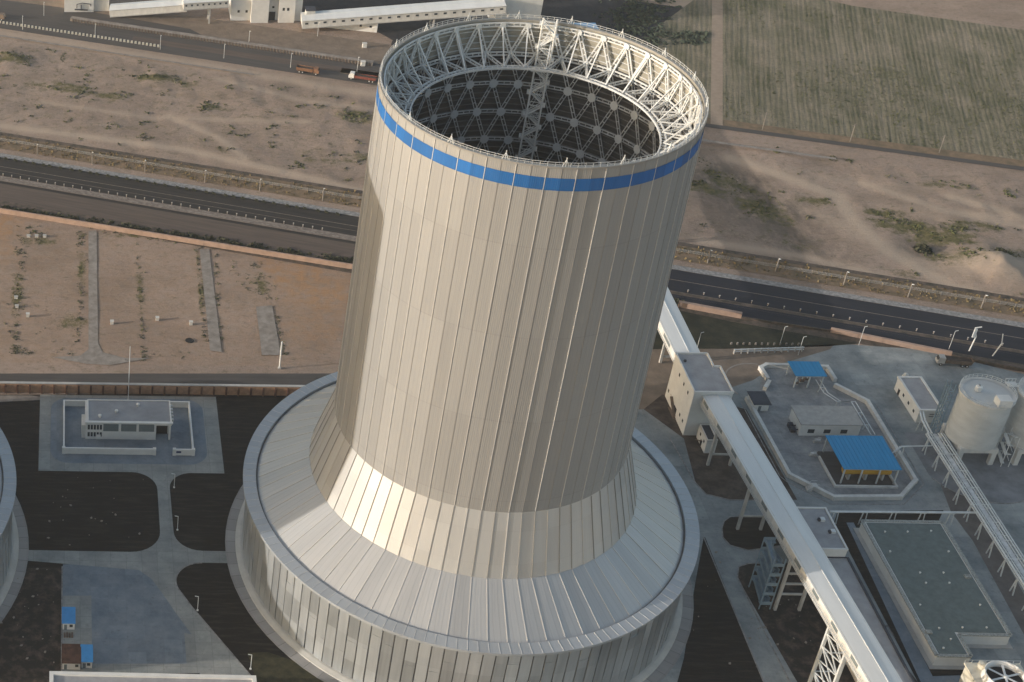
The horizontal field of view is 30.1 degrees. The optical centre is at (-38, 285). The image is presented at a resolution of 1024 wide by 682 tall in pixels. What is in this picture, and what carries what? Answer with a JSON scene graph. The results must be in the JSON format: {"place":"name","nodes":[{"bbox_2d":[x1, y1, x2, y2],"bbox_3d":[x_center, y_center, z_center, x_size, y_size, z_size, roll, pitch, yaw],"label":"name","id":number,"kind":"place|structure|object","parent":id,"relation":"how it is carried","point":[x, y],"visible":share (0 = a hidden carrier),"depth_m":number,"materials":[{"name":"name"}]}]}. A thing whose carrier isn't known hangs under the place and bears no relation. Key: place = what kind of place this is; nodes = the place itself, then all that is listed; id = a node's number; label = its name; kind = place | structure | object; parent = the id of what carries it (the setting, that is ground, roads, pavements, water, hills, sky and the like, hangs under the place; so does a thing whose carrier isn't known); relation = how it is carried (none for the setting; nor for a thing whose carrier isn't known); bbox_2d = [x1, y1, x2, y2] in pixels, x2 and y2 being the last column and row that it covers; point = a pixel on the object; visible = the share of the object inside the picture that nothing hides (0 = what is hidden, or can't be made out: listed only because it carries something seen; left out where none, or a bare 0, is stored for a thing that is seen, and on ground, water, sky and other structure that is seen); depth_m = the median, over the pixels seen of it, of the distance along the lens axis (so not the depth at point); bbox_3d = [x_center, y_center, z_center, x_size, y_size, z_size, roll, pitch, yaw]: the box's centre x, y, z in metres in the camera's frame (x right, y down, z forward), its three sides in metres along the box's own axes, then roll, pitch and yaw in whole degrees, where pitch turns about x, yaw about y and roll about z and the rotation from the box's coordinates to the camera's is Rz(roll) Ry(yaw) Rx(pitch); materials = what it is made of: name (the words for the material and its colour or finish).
{"place":"outdoors","nodes":[
{"label":"outdoors","id":0,"kind":"place"},
{"bbox_2d":[0,395,39,401],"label":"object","id":1,"kind":"object","parent":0,"point":[5,398],"visible":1,"depth_m":570.35,"materials":[{"name":"concrete"}]},
{"bbox_2d":[0,568,61,681],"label":"yard soil","id":2,"kind":"structure","parent":0,"point":[35,623],"depth_m":484.15,"materials":[{"name":"soil"}]},
{"bbox_2d":[53,231,147,364],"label":"field path","id":3,"kind":"structure","parent":0,"point":[93,354],"depth_m":599.78,"materials":[{"name":"concrete"}]},
{"bbox_2d":[0,0,200,34],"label":"haul road","id":4,"kind":"structure","parent":0,"point":[35,8],"depth_m":804.66,"materials":[{"name":"asphalt"}]},
{"bbox_2d":[50,398,206,464],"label":"plaza paving","id":5,"kind":"structure","parent":0,"point":[198,430],"depth_m":546.37,"materials":[{"name":"concrete"}]},
{"bbox_2d":[62,400,194,455],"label":"court wall","id":6,"kind":"structure","parent":5,"relation":"on","point":[123,451],"depth_m":545.42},
{"bbox_2d":[65,406,191,453],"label":"court paving","id":7,"kind":"structure","parent":0,"point":[180,437],"depth_m":551.74,"materials":[{"name":"concrete"}]},
{"bbox_2d":[81,399,173,439],"bbox_3d":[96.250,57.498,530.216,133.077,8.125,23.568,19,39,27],"label":"guard house","id":8,"kind":"structure","parent":7,"relation":"on","point":[128,419],"depth_m":550.79,"materials":[{"name":"white concrete"}]},
{"bbox_2d":[62,596,198,672],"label":"pale paving","id":9,"kind":"structure","parent":0,"point":[82,631],"depth_m":477.27,"materials":[{"name":"concrete"}]},
{"bbox_2d":[62,607,75,629],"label":"site hut","id":10,"kind":"object","parent":9,"relation":"on","point":[68,618],"visible":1,"depth_m":484.11,"materials":[{"name":"blue metal"}]},
{"bbox_2d":[62,644,80,669],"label":"site hut","id":11,"kind":"object","parent":9,"relation":"on","point":[71,656],"visible":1,"depth_m":472.06,"materials":[{"name":"brown metal"}]},
{"bbox_2d":[80,644,92,667],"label":"site hut","id":12,"kind":"object","parent":9,"relation":"on","point":[86,655],"visible":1,"depth_m":472.22,"materials":[{"name":"blue metal"}]},
{"bbox_2d":[38,395,223,472],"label":"plaza","id":13,"kind":"structure","parent":0,"point":[212,462],"depth_m":546.58,"materials":[{"name":"concrete"}]},
{"bbox_2d":[0,374,314,384],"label":"plot bank","id":14,"kind":"structure","parent":0,"point":[160,379],"depth_m":576.66,"materials":[{"name":"brown soil"}]},
{"bbox_2d":[0,373,331,379],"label":"plot road","id":15,"kind":"structure","parent":0,"point":[316,376],"depth_m":578.34,"materials":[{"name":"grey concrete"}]},
{"bbox_2d":[0,394,351,674],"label":"plant lawn","id":16,"kind":"structure","parent":0,"point":[201,504],"depth_m":525.04,"materials":[{"name":"soil"}]},
{"bbox_2d":[0,381,304,396],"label":"retaining wall","id":17,"kind":"structure","parent":16,"relation":"on","point":[147,388],"depth_m":569.36,"materials":[{"name":"concrete"}]},
{"bbox_2d":[49,671,256,681],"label":"flat roofed building","id":18,"kind":"structure","parent":16,"relation":"on","point":[64,676],"depth_m":463.30,"materials":[{"name":"concrete"}]},
{"bbox_2d":[0,8,380,84],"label":"road","id":19,"kind":"structure","parent":0,"point":[46,21],"depth_m":778.79,"materials":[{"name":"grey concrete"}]},
{"bbox_2d":[70,16,373,65],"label":"concrete barrier","id":20,"kind":"object","parent":19,"relation":"on","point":[332,57],"visible":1,"depth_m":777.14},
{"bbox_2d":[7,0,394,63],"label":"road bank","id":21,"kind":"structure","parent":0,"point":[374,51],"depth_m":782.60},
{"bbox_2d":[64,0,108,11],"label":"white plant block","id":22,"kind":"structure","parent":21,"relation":"on","point":[84,5],"depth_m":805.43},
{"bbox_2d":[109,0,186,17],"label":"conveyor gallery","id":23,"kind":"object","parent":21,"relation":"on","point":[143,8],"visible":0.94,"depth_m":797.41,"materials":[{"name":"metal"}]},
{"bbox_2d":[182,0,228,23],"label":"conveyor gallery","id":24,"kind":"object","parent":21,"relation":"on","point":[209,5],"visible":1,"depth_m":788.66,"materials":[{"name":"metal"}]},
{"bbox_2d":[200,249,221,351],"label":"field path","id":25,"kind":"structure","parent":0,"point":[212,321],"depth_m":612.38,"materials":[{"name":"concrete"}]},
{"bbox_2d":[256,305,279,354],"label":"field path","id":26,"kind":"structure","parent":0,"point":[269,342],"depth_m":597.45,"materials":[{"name":"concrete"}]},
{"bbox_2d":[247,652,322,681],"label":"green lawn","id":27,"kind":"structure","parent":0,"point":[268,667],"depth_m":470.18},
{"bbox_2d":[0,0,1023,641],"bbox_3d":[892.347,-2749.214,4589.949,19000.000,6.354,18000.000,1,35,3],"label":"ground","id":28,"kind":"structure","parent":0,"point":[848,230],"depth_m":654.92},
{"bbox_2d":[0,495,28,620],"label":"tower apron","id":29,"kind":"object","parent":28,"relation":"on","point":[12,593],"visible":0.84,"depth_m":506.91,"materials":[{"name":"concrete"}]},
{"bbox_2d":[0,428,18,605],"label":"cooling tower","id":30,"kind":"structure","parent":29,"relation":"on","point":[9,544],"depth_m":498.71,"materials":[{"name":"metal"}]},
{"bbox_2d":[62,564,190,663],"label":"blue paved yard","id":31,"kind":"structure","parent":28,"relation":"on","point":[136,619],"depth_m":487.44,"materials":[{"name":"concrete"}]},
{"bbox_2d":[0,35,253,74],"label":"drain","id":32,"kind":"object","parent":28,"relation":"on","point":[127,55],"visible":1,"depth_m":768.45,"materials":[{"name":"concrete"}]},
{"bbox_2d":[28,472,248,674],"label":"plant drive","id":33,"kind":"structure","parent":28,"relation":"on","point":[164,559],"depth_m":505.74,"materials":[{"name":"concrete"}]},
{"bbox_2d":[3,225,288,361],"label":"plot weeds","id":34,"kind":"object","parent":28,"relation":"on","point":[80,319],"visible":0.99,"depth_m":619.38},
{"bbox_2d":[0,200,352,272],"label":"road shoulder","id":35,"kind":"object","parent":28,"relation":"on","point":[54,212],"depth_m":648.30},
{"bbox_2d":[0,208,352,268],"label":"boundary wall","id":36,"kind":"structure","parent":35,"relation":"on","point":[180,239],"depth_m":644.68,"materials":[{"name":"concrete"}]},
{"bbox_2d":[0,181,355,258],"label":"dirt strip","id":37,"kind":"object","parent":28,"relation":"on","point":[155,218],"depth_m":656.65,"materials":[{"name":"soil"}]},
{"bbox_2d":[0,181,355,243],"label":"road shoulder","id":38,"kind":"object","parent":28,"relation":"on","point":[189,214],"depth_m":661.75},
{"bbox_2d":[0,176,356,240],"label":"road median","id":39,"kind":"object","parent":28,"relation":"on","point":[177,208],"depth_m":663.76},
{"bbox_2d":[0,178,355,239],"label":"road line","id":40,"kind":"object","parent":39,"relation":"on","point":[179,209],"depth_m":663.39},
{"bbox_2d":[2,177,355,237],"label":"road line","id":41,"kind":"object","parent":39,"relation":"on","point":[180,207],"depth_m":664.55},
{"bbox_2d":[0,157,358,235],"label":"highway","id":42,"kind":"structure","parent":28,"relation":"on","point":[236,202],"depth_m":670.91,"materials":[{"name":"asphalt"}]},
{"bbox_2d":[228,0,302,22],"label":"white plant block","id":43,"kind":"structure","parent":28,"relation":"on","point":[265,11],"depth_m":791.51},
{"bbox_2d":[2,205,684,304],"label":"roadside scrub","id":44,"kind":"object","parent":28,"relation":"on","point":[236,242],"visible":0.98,"depth_m":647.54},
{"bbox_2d":[302,0,570,42],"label":"coal yard","id":45,"kind":"structure","parent":28,"relation":"on","point":[398,31],"depth_m":796.92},
{"bbox_2d":[325,24,377,32],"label":"gallery abutment","id":46,"kind":"object","parent":45,"relation":"on","point":[369,27],"visible":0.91,"depth_m":783.48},
{"bbox_2d":[225,485,693,681],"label":"tower apron","id":47,"kind":"object","parent":28,"relation":"on","point":[663,669],"visible":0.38,"depth_m":483.72,"materials":[{"name":"concrete"}]},
{"bbox_2d":[235,11,708,681],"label":"cooling tower","id":48,"kind":"structure","parent":47,"relation":"on","point":[467,451],"depth_m":445.14,"materials":[{"name":"metal"}]},
{"bbox_2d":[0,47,1021,294],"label":"waste scrub","id":49,"kind":"object","parent":28,"relation":"on","point":[762,211],"visible":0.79,"depth_m":687.72,"materials":[{"name":"plant"}]},
{"bbox_2d":[0,134,1023,316],"bbox_3d":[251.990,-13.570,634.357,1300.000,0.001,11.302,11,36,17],"label":"highway verge","id":50,"kind":"structure","parent":28,"relation":"on","point":[692,257],"depth_m":630.92,"materials":[{"name":"plant"}]},
{"bbox_2d":[0,153,1023,327],"bbox_3d":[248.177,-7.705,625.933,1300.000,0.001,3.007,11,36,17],"label":"kerb","id":51,"kind":"structure","parent":50,"relation":"on","point":[789,286],"depth_m":621.48,"materials":[{"name":"concrete"}]},
{"bbox_2d":[3,138,1020,306],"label":"wire fence","id":52,"kind":"object","parent":50,"relation":"on","point":[297,187],"visible":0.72,"depth_m":629.88,"materials":[{"name":"metal"}]},
{"bbox_2d":[657,287,699,362],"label":"conveyor gallery","id":53,"kind":"object","parent":28,"relation":"on","point":[674,332],"visible":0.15,"depth_m":573.13,"materials":[{"name":"metal"}]},
{"bbox_2d":[340,68,1023,166],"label":"farm verge","id":54,"kind":"structure","parent":28,"relation":"on","point":[919,149],"depth_m":693.34,"materials":[{"name":"soil"}]},
{"bbox_2d":[573,344,1023,681],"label":"works yard","id":55,"kind":"structure","parent":28,"relation":"on","point":[871,373],"depth_m":521.26,"materials":[{"name":"concrete"}]},
{"bbox_2d":[665,352,733,434],"bbox_3d":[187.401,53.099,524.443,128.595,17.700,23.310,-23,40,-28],"label":"transfer house","id":56,"kind":"structure","parent":55,"relation":"on","point":[694,377],"depth_m":545.78,"materials":[{"name":"concrete"}]},
{"bbox_2d":[695,424,717,452],"bbox_3d":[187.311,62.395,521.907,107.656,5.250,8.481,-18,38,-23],"label":"switch room","id":57,"kind":"object","parent":55,"relation":"on","point":[705,435],"visible":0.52,"depth_m":540.12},
{"bbox_2d":[677,538,762,681],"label":"lawn bed","id":58,"kind":"object","parent":55,"relation":"on","point":[716,643],"visible":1,"depth_m":475.40,"materials":[{"name":"soil"}]},
{"bbox_2d":[644,395,796,499],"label":"soil bed","id":59,"kind":"object","parent":55,"relation":"on","point":[718,476],"visible":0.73,"depth_m":535.25,"materials":[{"name":"soil"}]},
{"bbox_2d":[703,537,763,681],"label":"kerb","id":60,"kind":"structure","parent":55,"relation":"on","point":[733,610],"depth_m":484.28,"materials":[{"name":"concrete"}]},
{"bbox_2d":[723,517,779,549],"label":"lawn bed","id":61,"kind":"object","parent":55,"relation":"on","point":[748,535],"visible":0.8,"depth_m":509.88,"materials":[{"name":"soil"}]},
{"bbox_2d":[748,537,786,609],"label":"access stair","id":62,"kind":"object","parent":55,"relation":"on","point":[767,570],"visible":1,"depth_m":481.46,"materials":[{"name":"grey metal"}]},
{"bbox_2d":[699,394,902,681],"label":"conveyor gallery","id":63,"kind":"object","parent":55,"relation":"on","point":[861,648],"visible":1,"depth_m":476.13,"materials":[{"name":"metal"}]},
{"bbox_2d":[797,507,848,558],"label":"switchgear building","id":64,"kind":"structure","parent":55,"relation":"on","point":[824,529],"depth_m":498.21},
{"bbox_2d":[787,405,863,435],"bbox_3d":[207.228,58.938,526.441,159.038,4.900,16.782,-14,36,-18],"label":"pump house","id":65,"kind":"structure","parent":55,"relation":"on","point":[808,420],"depth_m":544.86,"materials":[{"name":"grey concrete"}]},
{"bbox_2d":[738,563,916,681],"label":"lawn bed","id":66,"kind":"object","parent":55,"relation":"on","point":[786,622],"visible":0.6,"depth_m":478.64,"materials":[{"name":"brown soil"}]},
{"bbox_2d":[808,627,847,681],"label":"lattice trestle","id":67,"kind":"object","parent":55,"relation":"on","point":[837,673],"visible":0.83,"depth_m":450.95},
{"bbox_2d":[745,362,917,500],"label":"compound wall","id":68,"kind":"structure","parent":55,"relation":"on","point":[818,489],"depth_m":539.50,"materials":[{"name":"concrete"}]},
{"bbox_2d":[741,402,924,504],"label":"kerb","id":69,"kind":"structure","parent":55,"relation":"on","point":[826,501],"depth_m":531.50,"materials":[{"name":"concrete"}]},
{"bbox_2d":[827,557,914,681],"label":"belt annex","id":70,"kind":"object","parent":55,"relation":"on","point":[847,573],"visible":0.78,"depth_m":475.24,"materials":[{"name":"concrete"}]},
{"bbox_2d":[834,510,962,681],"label":"lawn bed","id":71,"kind":"object","parent":55,"relation":"on","point":[843,519],"visible":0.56,"depth_m":502.50,"materials":[{"name":"soil"}]},
{"bbox_2d":[830,510,977,525],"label":"pipe bridge","id":72,"kind":"structure","parent":55,"relation":"on","point":[937,512],"depth_m":508.35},
{"bbox_2d":[894,376,943,422],"bbox_3d":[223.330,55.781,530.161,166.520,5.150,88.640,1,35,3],"label":"control building","id":73,"kind":"structure","parent":55,"relation":"on","point":[915,394],"depth_m":553.47,"materials":[{"name":"white concrete"}]},
{"bbox_2d":[853,519,1012,669],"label":"flat basin building","id":74,"kind":"structure","parent":55,"relation":"on","point":[949,613],"depth_m":484.03,"materials":[{"name":"concrete"}]},
{"bbox_2d":[935,354,973,367],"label":"truck","id":75,"kind":"object","parent":55,"relation":"on","point":[940,359],"visible":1,"depth_m":572.05,"materials":[{"name":"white metal"}]},
{"bbox_2d":[922,432,1023,610],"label":"pipe rack","id":76,"kind":"object","parent":55,"relation":"on","point":[996,531],"visible":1,"depth_m":508.35,"materials":[{"name":"metal"}]},
{"bbox_2d":[941,485,1023,633],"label":"gravel bed","id":77,"kind":"object","parent":55,"relation":"on","point":[1005,581],"visible":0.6,"depth_m":499.64,"materials":[{"name":"gravel"}]},
{"bbox_2d":[959,660,1023,681],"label":"fan cooler","id":78,"kind":"object","parent":55,"relation":"on","point":[993,671],"visible":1,"depth_m":453.41,"materials":[{"name":"beige paint"}]},
{"bbox_2d":[667,269,1023,349],"bbox_3d":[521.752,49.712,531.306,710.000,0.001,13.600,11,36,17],"label":"highway","id":79,"kind":"structure","parent":28,"relation":"on","point":[841,312],"depth_m":600.61,"materials":[{"name":"asphalt"}]},
{"bbox_2d":[0,166,1023,338],"bbox_3d":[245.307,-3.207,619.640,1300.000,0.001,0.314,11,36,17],"label":"road line","id":80,"kind":"object","parent":79,"relation":"on","point":[671,279],"depth_m":616.43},
{"bbox_2d":[670,291,1023,353],"bbox_3d":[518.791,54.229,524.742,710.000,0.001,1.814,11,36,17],"label":"road median","id":81,"kind":"object","parent":28,"relation":"on","point":[848,322],"depth_m":594.08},
{"bbox_2d":[672,296,1023,363],"bbox_3d":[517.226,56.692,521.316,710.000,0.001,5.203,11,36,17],"label":"highway","id":82,"kind":"structure","parent":28,"relation":"on","point":[955,348],"depth_m":589.60,"materials":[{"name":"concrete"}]},
{"bbox_2d":[677,305,1023,371],"bbox_3d":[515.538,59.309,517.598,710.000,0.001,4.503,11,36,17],"label":"road shoulder","id":83,"kind":"object","parent":28,"relation":"on","point":[825,334],"depth_m":589.45},
{"bbox_2d":[678,300,741,318],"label":"boundary wall","id":84,"kind":"structure","parent":83,"relation":"on","point":[710,309],"depth_m":600.03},
{"bbox_2d":[741,316,830,331],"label":"boundary wall","id":85,"kind":"structure","parent":83,"relation":"on","point":[787,324],"depth_m":593.20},
{"bbox_2d":[830,327,951,355],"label":"boundary wall","id":86,"kind":"structure","parent":83,"relation":"on","point":[891,341],"depth_m":582.90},
{"bbox_2d":[0,132,1023,300],"bbox_3d":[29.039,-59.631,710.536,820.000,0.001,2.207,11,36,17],"label":"ditch","id":87,"kind":"object","parent":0,"point":[679,243],"visible":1,"depth_m":635.69,"materials":[{"name":"soil"}]},
{"bbox_2d":[391,0,682,50],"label":"road bank","id":88,"kind":"structure","parent":0,"point":[582,11],"depth_m":792.96,"materials":[{"name":"soil"}]},
{"bbox_2d":[301,0,509,28],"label":"conveyor gallery","id":89,"kind":"object","parent":88,"relation":"on","point":[430,11],"visible":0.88,"depth_m":777.70,"materials":[{"name":"metal"}]},
{"bbox_2d":[487,0,542,18],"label":"transfer house","id":90,"kind":"structure","parent":88,"relation":"on","point":[529,8],"depth_m":777.46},
{"bbox_2d":[592,0,709,47],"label":"scrub thicket","id":91,"kind":"object","parent":88,"relation":"on","point":[649,19],"visible":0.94,"depth_m":782.46,"materials":[{"name":"plant"}]},
{"bbox_2d":[339,73,1023,170],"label":"farm road","id":92,"kind":"structure","parent":0,"point":[857,145],"depth_m":690.51,"materials":[{"name":"brown soil"}]},
{"bbox_2d":[658,0,711,117],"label":"crop field","id":93,"kind":"structure","parent":0,"point":[694,15],"depth_m":767.00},
{"bbox_2d":[711,0,722,124],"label":"farm track","id":94,"kind":"structure","parent":0,"point":[717,71],"depth_m":750.03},
{"bbox_2d":[639,345,832,408],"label":"lit dirt","id":95,"kind":"structure","parent":0,"point":[656,381],"depth_m":576.92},
{"bbox_2d":[733,346,803,353],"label":"pipe barrier","id":96,"kind":"object","parent":95,"relation":"on","point":[780,349],"visible":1,"depth_m":580.58,"materials":[{"name":"metal"}]},
{"bbox_2d":[653,310,858,348],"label":"dark grass","id":97,"kind":"structure","parent":0,"point":[720,334],"depth_m":588.71,"materials":[{"name":"plant"}]},
{"bbox_2d":[702,139,835,158],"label":"irrigation channel","id":98,"kind":"object","parent":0,"point":[769,149],"visible":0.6,"depth_m":687.82,"materials":[{"name":"concrete"}]},
{"bbox_2d":[758,368,911,493],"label":"compound floor","id":99,"kind":"structure","parent":0,"point":[783,396],"depth_m":549.45,"materials":[{"name":"concrete"}]},
{"bbox_2d":[747,391,771,410],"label":"valve shed","id":100,"kind":"structure","parent":99,"relation":"on","point":[760,400],"depth_m":555.96,"materials":[{"name":"grey concrete"}]},
{"bbox_2d":[786,361,826,387],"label":"canopy","id":101,"kind":"object","parent":99,"relation":"on","point":[809,369],"visible":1,"depth_m":564.92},
{"bbox_2d":[818,456,897,488],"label":"bund wall","id":102,"kind":"structure","parent":99,"relation":"on","point":[895,486],"depth_m":524.77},
{"bbox_2d":[669,289,1023,355],"bbox_3d":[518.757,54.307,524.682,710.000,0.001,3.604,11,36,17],"label":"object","id":103,"kind":"structure","parent":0,"point":[848,324],"depth_m":593.70,"materials":[{"name":"concrete"}]},
{"bbox_2d":[817,451,893,484],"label":"bund floor","id":104,"kind":"structure","parent":0,"point":[832,463],"depth_m":529.28,"materials":[{"name":"grey concrete"}]},
{"bbox_2d":[822,435,901,483],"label":"canopy","id":105,"kind":"object","parent":104,"relation":"on","point":[861,453],"visible":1,"depth_m":528.41,"materials":[{"name":"metal"}]},
{"bbox_2d":[842,467,891,480],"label":"chemical tank","id":106,"kind":"object","parent":104,"relation":"on","point":[865,473],"visible":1,"depth_m":525.36,"materials":[{"name":"metal"}]},
{"bbox_2d":[721,0,1023,159],"bbox_3d":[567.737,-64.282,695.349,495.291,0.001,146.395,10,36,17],"label":"crop field","id":107,"kind":"structure","parent":0,"point":[920,46],"depth_m":739.95,"materials":[{"name":"plant"}]},
{"bbox_2d":[847,523,960,681],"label":"service path","id":108,"kind":"structure","parent":0,"point":[922,670],"depth_m":476.46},
{"bbox_2d":[904,432,1023,502],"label":"silo paving","id":109,"kind":"structure","parent":0,"point":[997,483],"depth_m":529.75,"materials":[{"name":"concrete"}]},
{"bbox_2d":[925,380,955,444],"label":"pipe ladder tower","id":110,"kind":"structure","parent":109,"relation":"on","point":[938,414],"depth_m":533.67,"materials":[{"name":"grey metal"}]},
{"bbox_2d":[939,374,1019,466],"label":"silo","id":111,"kind":"object","parent":109,"relation":"on","point":[979,414],"visible":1,"depth_m":525.90,"materials":[{"name":"metal"}]},
{"bbox_2d":[1000,377,1023,464],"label":"silo","id":112,"kind":"object","parent":109,"relation":"on","point":[1015,420],"visible":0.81,"depth_m":528.06,"materials":[{"name":"metal"}]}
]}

